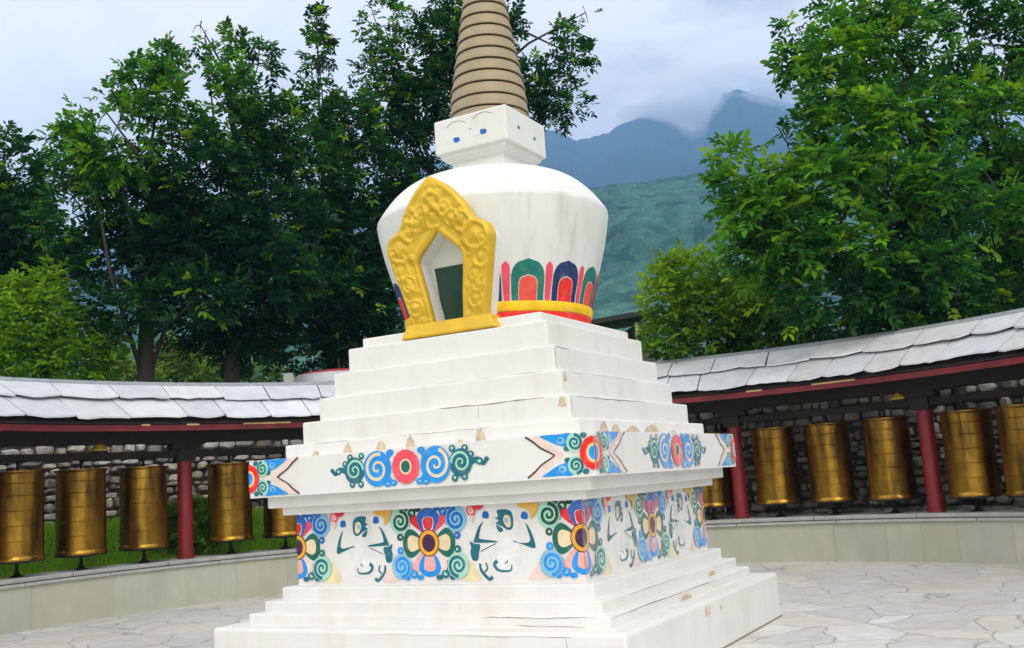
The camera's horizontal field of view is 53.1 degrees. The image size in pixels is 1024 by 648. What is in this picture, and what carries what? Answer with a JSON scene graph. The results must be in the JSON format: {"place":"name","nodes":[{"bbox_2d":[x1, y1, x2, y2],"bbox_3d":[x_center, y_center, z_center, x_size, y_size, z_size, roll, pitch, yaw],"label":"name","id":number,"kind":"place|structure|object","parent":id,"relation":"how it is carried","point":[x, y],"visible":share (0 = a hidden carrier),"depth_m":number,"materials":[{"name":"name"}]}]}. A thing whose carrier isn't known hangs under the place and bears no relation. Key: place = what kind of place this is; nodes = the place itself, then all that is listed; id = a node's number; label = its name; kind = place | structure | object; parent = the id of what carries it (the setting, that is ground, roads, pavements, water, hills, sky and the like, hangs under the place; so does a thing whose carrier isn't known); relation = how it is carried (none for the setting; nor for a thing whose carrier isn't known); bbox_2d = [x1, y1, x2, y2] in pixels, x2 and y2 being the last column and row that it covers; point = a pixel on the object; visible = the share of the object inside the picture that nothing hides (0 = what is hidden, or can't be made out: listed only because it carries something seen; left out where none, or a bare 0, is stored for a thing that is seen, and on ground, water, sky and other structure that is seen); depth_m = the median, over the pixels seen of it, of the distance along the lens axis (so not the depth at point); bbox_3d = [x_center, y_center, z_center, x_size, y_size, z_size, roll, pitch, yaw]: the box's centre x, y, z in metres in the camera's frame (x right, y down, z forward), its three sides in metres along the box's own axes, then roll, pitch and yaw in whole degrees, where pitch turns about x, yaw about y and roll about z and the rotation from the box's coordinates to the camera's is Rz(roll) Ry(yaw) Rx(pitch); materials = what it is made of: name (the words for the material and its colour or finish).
{"place":"outdoors","nodes":[
{"label":"outdoors","id":0,"kind":"place"},
{"bbox_2d":[18,89,992,291],"bbox_3d":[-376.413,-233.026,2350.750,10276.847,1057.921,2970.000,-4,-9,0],"label":"mountain","id":1,"kind":"structure","parent":0,"point":[645,149],"depth_m":2715.41,"materials":[{"name":"blue"}]},
{"bbox_2d":[0,562,1023,647],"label":"paving","id":2,"kind":"structure","parent":0,"point":[893,605],"depth_m":12.01,"materials":[{"name":"grey stone"}]},
{"bbox_2d":[214,0,781,647],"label":"stupa","id":3,"kind":"object","parent":2,"relation":"on","point":[504,444],"visible":1,"depth_m":9.25,"materials":[{"name":"paint"}]},
{"bbox_2d":[0,509,1023,634],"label":"wall","id":4,"kind":"structure","parent":2,"relation":"on","point":[39,600],"depth_m":15.67,"materials":[{"name":"beige concrete"}]},
{"bbox_2d":[0,462,46,577],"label":"prayer wheel","id":5,"kind":"object","parent":4,"relation":"on","point":[22,492],"visible":1,"depth_m":14.30,"materials":[{"name":"metal"}]},
{"bbox_2d":[53,460,107,569],"bbox_3d":[-6.462,2.850,15.353,0.770,1.630,0.770,-4,-9,2],"label":"prayer wheel","id":6,"kind":"object","parent":4,"relation":"on","point":[80,513],"visible":1,"depth_m":15.08,"materials":[{"name":"metal"}]},
{"bbox_2d":[117,459,168,562],"bbox_3d":[-5.788,2.917,16.084,0.770,1.630,0.770,1,-10,-28],"label":"prayer wheel","id":7,"kind":"object","parent":4,"relation":"on","point":[143,506],"visible":1,"depth_m":15.81,"materials":[{"name":"metal"}]},
{"bbox_2d":[205,455,253,553],"bbox_3d":[-4.676,2.982,16.988,0.770,1.630,0.770,-10,-10,34],"label":"prayer wheel","id":8,"kind":"object","parent":4,"relation":"on","point":[230,519],"visible":0.92,"depth_m":16.71,"materials":[{"name":"metal"}]},
{"bbox_2d":[262,453,296,548],"bbox_3d":[-3.886,3.003,17.466,0.770,1.630,0.770,-4,-9,4],"label":"prayer wheel","id":9,"kind":"object","parent":4,"relation":"on","point":[278,523],"visible":0.31,"depth_m":17.10,"materials":[{"name":"metal"}]},
{"bbox_2d":[0,308,1023,558],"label":"gallery","id":10,"kind":"object","parent":4,"relation":"on","point":[920,368],"visible":0.69,"depth_m":16.06,"materials":[{"name":"red paint"}]},
{"bbox_2d":[89,444,108,452],"bbox_3d":[-6.336,1.907,15.724,0.290,0.150,0.290,-4,-9,0],"label":"beam ornament","id":11,"kind":"object","parent":10,"relation":"on","point":[99,448],"visible":0.81,"depth_m":15.64,"materials":[{"name":"metal"}]},
{"bbox_2d":[890,393,904,401],"bbox_3d":[6.071,1.138,16.056,0.290,0.150,0.290,-4,-9,0],"label":"beam ornament","id":12,"kind":"object","parent":10,"relation":"attached to","point":[896,397],"visible":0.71,"depth_m":15.97,"materials":[{"name":"metal"}]},
{"bbox_2d":[702,426,733,519],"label":"prayer wheel","id":13,"kind":"object","parent":4,"relation":"on","point":[717,493],"visible":0.34,"depth_m":17.42,"materials":[{"name":"metal"}]},
{"bbox_2d":[749,420,801,516],"bbox_3d":[4.447,2.421,17.260,0.770,1.630,0.770,-2,-9,-11],"label":"prayer wheel","id":14,"kind":"object","parent":4,"relation":"on","point":[775,466],"visible":1,"depth_m":16.98,"materials":[{"name":"metal"}]},
{"bbox_2d":[802,415,857,514],"bbox_3d":[5.202,2.292,16.745,0.770,1.630,0.770,4,-12,-41],"label":"prayer wheel","id":15,"kind":"object","parent":4,"relation":"on","point":[830,463],"visible":1,"depth_m":16.47,"materials":[{"name":"metal"}]},
{"bbox_2d":[859,410,918,512],"bbox_3d":[5.936,2.146,16.109,0.770,1.630,0.770,-7,-9,18],"label":"prayer wheel","id":16,"kind":"object","parent":4,"relation":"on","point":[889,459],"visible":1,"depth_m":15.84,"materials":[{"name":"metal"}]},
{"bbox_2d":[937,401,1003,511],"bbox_3d":[6.780,1.943,15.147,0.770,1.630,0.770,-2,-9,-10],"label":"prayer wheel","id":17,"kind":"object","parent":4,"relation":"on","point":[971,461],"visible":1,"depth_m":14.88,"materials":[{"name":"metal"}]},
{"bbox_2d":[992,395,1023,496],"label":"prayer wheel","id":18,"kind":"object","parent":4,"relation":"on","point":[1010,422],"visible":1,"depth_m":14.25,"materials":[{"name":"metal"}]},
{"bbox_2d":[0,164,1023,382],"bbox_3d":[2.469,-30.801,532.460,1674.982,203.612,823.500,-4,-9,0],"label":"wooded hill","id":19,"kind":"structure","parent":0,"point":[662,214],"depth_m":475.10,"materials":[{"name":"green plant"}]},
{"bbox_2d":[0,505,1023,577],"bbox_3d":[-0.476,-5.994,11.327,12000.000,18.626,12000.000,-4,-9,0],"label":"ground","id":20,"kind":"structure","parent":0,"point":[824,512],"depth_m":17.14,"materials":[{"name":"green plant"}]},
{"bbox_2d":[0,120,85,376],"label":"broadleaf tree","id":21,"kind":"object","parent":20,"relation":"on","point":[13,196],"visible":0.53,"depth_m":22.36,"materials":[{"name":"green plant"}]},
{"bbox_2d":[0,253,136,380],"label":"shrub","id":22,"kind":"object","parent":20,"relation":"on","point":[53,347],"visible":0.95,"depth_m":19.51,"materials":[{"name":"green plant"}]},
{"bbox_2d":[78,346,176,381],"bbox_3d":[-15.095,3.185,40.085,3.999,4.877,2.861,-8,-10,28],"label":"shrub","id":23,"kind":"object","parent":20,"relation":"on","point":[128,375],"visible":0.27,"depth_m":39.95,"materials":[{"name":"green plant"}]},
{"bbox_2d":[9,30,284,381],"bbox_3d":[-7.183,-1.836,20.297,5.407,8.745,3.639,-4,-9,0],"label":"broadleaf tree","id":24,"kind":"object","parent":20,"relation":"on","point":[160,225],"visible":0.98,"depth_m":20.05,"materials":[{"name":"green plant"}]},
{"bbox_2d":[0,439,303,525],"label":"stone wall","id":25,"kind":"structure","parent":20,"relation":"on","point":[199,477],"depth_m":18.30,"materials":[{"name":"grey stone"}]},
{"bbox_2d":[136,329,222,382],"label":"shrub","id":26,"kind":"object","parent":20,"relation":"on","point":[186,370],"visible":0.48,"depth_m":41.83,"materials":[{"name":"green plant"}]},
{"bbox_2d":[158,492,219,558],"bbox_3d":[-5.479,3.471,17.336,1.266,1.215,1.154,-4,-9,0],"label":"hedge bush","id":27,"kind":"object","parent":20,"relation":"on","point":[200,518],"visible":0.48,"depth_m":17.15,"materials":[{"name":"green plant"}]},
{"bbox_2d":[193,345,297,382],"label":"shrub","id":28,"kind":"object","parent":20,"relation":"on","point":[259,378],"visible":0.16,"depth_m":43.90,"materials":[{"name":"green plant"}]},
{"bbox_2d":[154,16,341,382],"bbox_3d":[-5.657,-2.162,21.138,4.143,9.442,3.267,-4,-9,0],"label":"broadleaf tree","id":29,"kind":"object","parent":20,"relation":"on","point":[251,115],"visible":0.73,"depth_m":21.13,"materials":[{"name":"green plant"}]},
{"bbox_2d":[283,373,293,381],"bbox_3d":[-4.439,1.984,20.480,0.248,2.000,0.248,-2,-9,-12],"label":"concrete post","id":30,"kind":"object","parent":20,"relation":"on","point":[288,377],"visible":0.2,"depth_m":20.52,"materials":[{"name":"white concrete"}]},
{"bbox_2d":[294,358,349,381],"bbox_3d":[-3.580,2.413,21.519,2.060,3.400,2.060,-4,-9,0],"label":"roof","id":31,"kind":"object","parent":20,"relation":"on","point":[321,375],"visible":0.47,"depth_m":20.84,"materials":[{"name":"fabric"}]},
{"bbox_2d":[243,0,422,381],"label":"broadleaf tree","id":32,"kind":"object","parent":20,"relation":"on","point":[369,294],"visible":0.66,"depth_m":23.01,"materials":[{"name":"green plant"}]},
{"bbox_2d":[346,0,602,183],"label":"broadleaf tree","id":33,"kind":"object","parent":20,"relation":"on","point":[437,65],"visible":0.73,"depth_m":24.93,"materials":[{"name":"green plant"}]},
{"bbox_2d":[591,309,658,361],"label":"shed","id":34,"kind":"structure","parent":20,"relation":"on","point":[626,320],"depth_m":29.95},
{"bbox_2d":[632,237,835,514],"bbox_3d":[4.162,0.947,18.510,3.821,5.359,1.770,-4,-9,0],"label":"shrub","id":35,"kind":"object","parent":20,"relation":"on","point":[681,293],"visible":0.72,"depth_m":18.45,"materials":[{"name":"green plant"}]},
{"bbox_2d":[697,0,1001,505],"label":"broadleaf tree","id":36,"kind":"object","parent":20,"relation":"on","point":[920,200],"visible":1,"depth_m":16.40,"materials":[{"name":"green plant"}]},
{"bbox_2d":[688,379,1023,516],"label":"stone wall","id":37,"kind":"structure","parent":20,"relation":"on","point":[859,463],"depth_m":18.04,"materials":[{"name":"grey stone"}]},
{"bbox_2d":[717,505,1022,517],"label":"loose rubble","id":38,"kind":"object","parent":20,"relation":"on","point":[961,507],"visible":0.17,"depth_m":16.71,"materials":[{"name":"stone"}]},
{"bbox_2d":[778,260,1023,343],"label":"shrub","id":39,"kind":"object","parent":20,"relation":"on","point":[989,306],"visible":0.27,"depth_m":17.92,"materials":[{"name":"green plant"}]},
{"bbox_2d":[914,0,1023,316],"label":"broadleaf tree","id":40,"kind":"object","parent":20,"relation":"on","point":[1002,208],"visible":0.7,"depth_m":18.45,"materials":[{"name":"green plant"}]},
{"bbox_2d":[0,0,1023,237],"label":"sky","id":41,"kind":"structure","parent":0,"point":[674,60],"materials":[{"name":"white"}]}
]}

